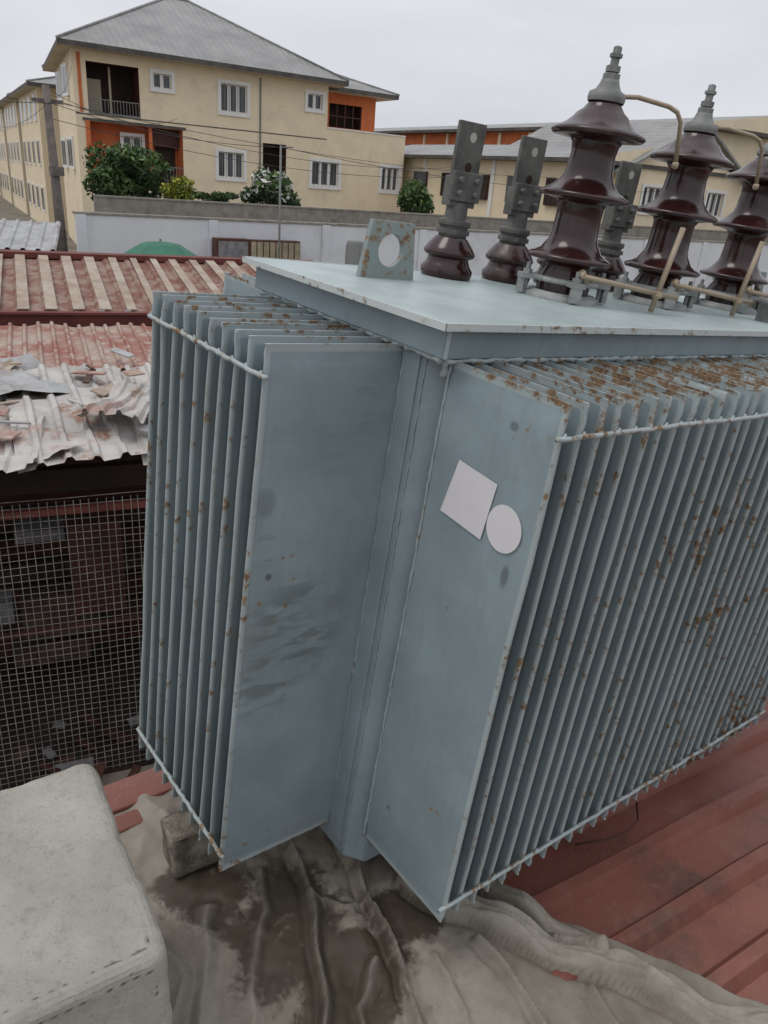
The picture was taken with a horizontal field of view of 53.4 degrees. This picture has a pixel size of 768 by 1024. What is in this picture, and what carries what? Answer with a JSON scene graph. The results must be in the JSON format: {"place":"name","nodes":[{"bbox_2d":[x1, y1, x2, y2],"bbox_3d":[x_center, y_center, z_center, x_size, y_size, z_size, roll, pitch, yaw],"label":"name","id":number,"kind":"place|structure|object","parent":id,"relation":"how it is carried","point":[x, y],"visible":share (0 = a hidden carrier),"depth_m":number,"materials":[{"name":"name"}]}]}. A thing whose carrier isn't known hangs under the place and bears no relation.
{"place":"outdoors","nodes":[
{"label":"outdoors","id":0,"kind":"place"},
{"bbox_2d":[0,107,13,203],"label":"terrace house","id":1,"kind":"structure","parent":0,"point":[6,182],"depth_m":74.29,"materials":[{"name":"beige paint"}]},
{"bbox_2d":[0,94,29,214],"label":"terrace house","id":2,"kind":"structure","parent":0,"point":[16,157],"depth_m":63.22,"materials":[{"name":"beige paint"}]},
{"bbox_2d":[7,76,67,230],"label":"terrace house","id":3,"kind":"structure","parent":0,"point":[35,146],"depth_m":50.07,"materials":[{"name":"beige paint"}]},
{"bbox_2d":[0,196,154,785],"bbox_3d":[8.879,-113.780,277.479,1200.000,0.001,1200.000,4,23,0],"label":"ground","id":4,"kind":"structure","parent":0,"point":[9,211],"depth_m":46.25,"materials":[{"name":"grey concrete"}]},
{"bbox_2d":[0,218,60,310],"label":"corrugated roof","id":5,"kind":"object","parent":4,"relation":"on","point":[17,234],"visible":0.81,"depth_m":17.46,"materials":[{"name":"metal"}]},
{"bbox_2d":[31,84,74,310],"bbox_3d":[-9.642,-9.040,22.519,0.811,6.254,0.344,-11,28,-32],"label":"utility pole","id":6,"kind":"object","parent":4,"relation":"on","point":[56,171],"visible":0.82,"depth_m":22.04,"materials":[{"name":"grey concrete"}]},
{"bbox_2d":[1,66,660,191],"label":"overhead wires","id":7,"kind":"object","parent":6,"relation":"attached to","point":[235,144],"visible":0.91,"depth_m":25.18,"materials":[{"name":"black metal"}]},
{"bbox_2d":[0,452,154,790],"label":"shack frame","id":8,"kind":"object","parent":4,"relation":"on","point":[98,476],"visible":0.3,"depth_m":6.40,"materials":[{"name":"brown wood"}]},
{"bbox_2d":[0,321,151,473],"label":"corrugated shack roof","id":9,"kind":"structure","parent":8,"relation":"on","point":[78,392],"depth_m":5.77,"materials":[{"name":"white metal"}]},
{"bbox_2d":[0,491,154,790],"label":"wire fence","id":10,"kind":"object","parent":8,"relation":"attached to","point":[74,602],"visible":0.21,"depth_m":5.41,"materials":[{"name":"grey metal"}]},
{"bbox_2d":[81,141,174,200],"bbox_3d":[-9.557,-11.058,28.637,3.248,5.146,3.167,-6,25,-23],"label":"leafy tree","id":11,"kind":"object","parent":4,"relation":"on","point":[118,170],"visible":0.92,"depth_m":27.39,"materials":[{"name":"green plant"}]},
{"bbox_2d":[123,239,196,255],"bbox_3d":[-5.367,-5.134,18.548,1.858,2.830,1.858,-7,26,-24],"label":"market umbrella","id":12,"kind":"object","parent":4,"relation":"on","point":[159,247],"visible":0.51,"depth_m":17.68,"materials":[{"name":"green fabric"}]},
{"bbox_2d":[158,175,195,199],"bbox_3d":[-7.324,-9.804,27.354,1.405,4.178,1.599,4,23,0],"label":"yellow green bush","id":13,"kind":"object","parent":4,"relation":"on","point":[175,189],"visible":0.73,"depth_m":26.34,"materials":[{"name":"plant"}]},
{"bbox_2d":[189,191,238,201],"bbox_3d":[-6.430,-10.196,28.967,1.795,3.754,1.554,4,23,0],"label":"hedge bush","id":14,"kind":"object","parent":4,"relation":"on","point":[218,196],"visible":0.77,"depth_m":28.04,"materials":[{"name":"green plant"}]},
{"bbox_2d":[212,237,299,259],"bbox_3d":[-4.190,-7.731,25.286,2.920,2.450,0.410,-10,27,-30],"label":"wooden kiosk","id":15,"kind":"object","parent":4,"relation":"on","point":[236,247],"visible":0.32,"depth_m":24.70,"materials":[{"name":"brown wood"}]},
{"bbox_2d":[239,166,301,205],"bbox_3d":[-4.274,-10.752,29.463,2.204,4.690,2.360,-14,29,-37],"label":"white flowering shrub","id":16,"kind":"object","parent":4,"relation":"on","point":[264,189],"visible":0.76,"depth_m":28.32,"materials":[{"name":"green plant"}]},
{"bbox_2d":[278,145,292,258],"bbox_3d":[-3.202,-8.920,24.677,0.438,5.250,0.067,-7,26,-25],"label":"metal pole","id":17,"kind":"object","parent":4,"relation":"on","point":[280,174],"visible":0.83,"depth_m":24.14,"materials":[{"name":"grey metal"}]},
{"bbox_2d":[397,179,434,213],"bbox_3d":[1.273,-12.074,33.508,1.667,4.720,2.363,4,23,0],"label":"leafy tree","id":18,"kind":"object","parent":4,"relation":"on","point":[413,197],"visible":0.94,"depth_m":32.36,"materials":[{"name":"green plant"}]},
{"bbox_2d":[93,194,767,242],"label":"concrete perimeter wall","id":19,"kind":"structure","parent":4,"relation":"on","point":[139,205],"depth_m":26.30,"materials":[{"name":"grey concrete"}]},
{"bbox_2d":[400,145,729,223],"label":"cream row building","id":20,"kind":"structure","parent":4,"relation":"on","point":[499,161],"depth_m":39.62,"materials":[{"name":"beige paint"}]},
{"bbox_2d":[374,115,767,167],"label":"roof","id":21,"kind":"structure","parent":4,"relation":"on","point":[743,149],"depth_m":51.33,"materials":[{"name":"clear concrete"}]},
{"bbox_2d":[507,121,741,230],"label":"cream gable house","id":22,"kind":"structure","parent":4,"relation":"on","point":[721,196],"depth_m":37.41,"materials":[{"name":"beige paint"}]},
{"bbox_2d":[0,764,171,1023],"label":"concrete parapet","id":23,"kind":"structure","parent":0,"point":[81,940],"depth_m":1.21,"materials":[{"name":"grey concrete"}]},
{"bbox_2d":[0,249,313,326],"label":"red roof shed","id":24,"kind":"structure","parent":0,"point":[62,285],"depth_m":9.26,"materials":[{"name":"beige metal"}]},
{"bbox_2d":[41,0,405,243],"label":"cream apartment house","id":25,"kind":"structure","parent":0,"point":[191,66],"depth_m":39.34,"materials":[{"name":"beige paint"}]},
{"bbox_2d":[345,240,363,264],"bbox_3d":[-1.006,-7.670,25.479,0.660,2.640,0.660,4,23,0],"label":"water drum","id":26,"kind":"object","parent":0,"point":[353,250],"visible":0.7,"depth_m":24.85,"materials":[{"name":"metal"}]},
{"bbox_2d":[0,0,767,127],"label":"sky","id":27,"kind":"structure","parent":0,"point":[486,62],"materials":[{"name":"grey"}]},
{"bbox_2d":[72,211,767,311],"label":"white perimeter wall","id":28,"kind":"structure","parent":0,"point":[101,232],"depth_m":25.82,"materials":[{"name":"grey concrete"}]},
{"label":"block wall building","id":29,"kind":"object","parent":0,"visible":0},
{"bbox_2d":[492,699,767,1011],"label":"red metal roof","id":30,"kind":"structure","parent":29,"relation":"on","point":[677,874],"depth_m":2.07,"materials":[{"name":"paint"}]},
{"bbox_2d":[136,45,767,922],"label":"electrical transformer","id":31,"kind":"object","parent":30,"relation":"on","point":[454,581],"visible":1,"depth_m":1.62,"materials":[{"name":"paint"}]},
{"bbox_2d":[575,802,638,845],"bbox_3d":[0.663,0.897,2.172,0.288,0.026,0.070,-13,29,-36],"label":"loose cable","id":32,"kind":"object","parent":30,"relation":"on","point":[613,836],"visible":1,"depth_m":2.13,"materials":[{"name":"black rubber"}]},
{"bbox_3d":[-0.191,2.448,2.020,2.400,2.695,4.780,4,23,0],"label":"concrete","id":33,"kind":"object","parent":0,"visible":0},
{"bbox_2d":[103,768,171,833],"bbox_3d":[-0.562,0.792,2.219,0.700,0.060,0.181,-12,28,-33],"label":"red roof flashing","id":34,"kind":"object","parent":33,"relation":"on","point":[124,794],"visible":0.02,"depth_m":2.14,"materials":[{"name":"paint"}]},
{"bbox_2d":[114,790,767,1023],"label":"tarpaulin","id":35,"kind":"object","parent":33,"relation":"on","point":[306,927],"visible":0.51,"depth_m":1.75,"materials":[{"name":"fabric"}]},
{"bbox_2d":[160,809,219,878],"bbox_3d":[-0.467,0.822,1.953,0.186,0.138,0.111,-11,28,-32],"label":"concrete block","id":36,"kind":"object","parent":35,"relation":"on","point":[185,850],"depth_m":1.89,"materials":[{"name":"grey concrete"}]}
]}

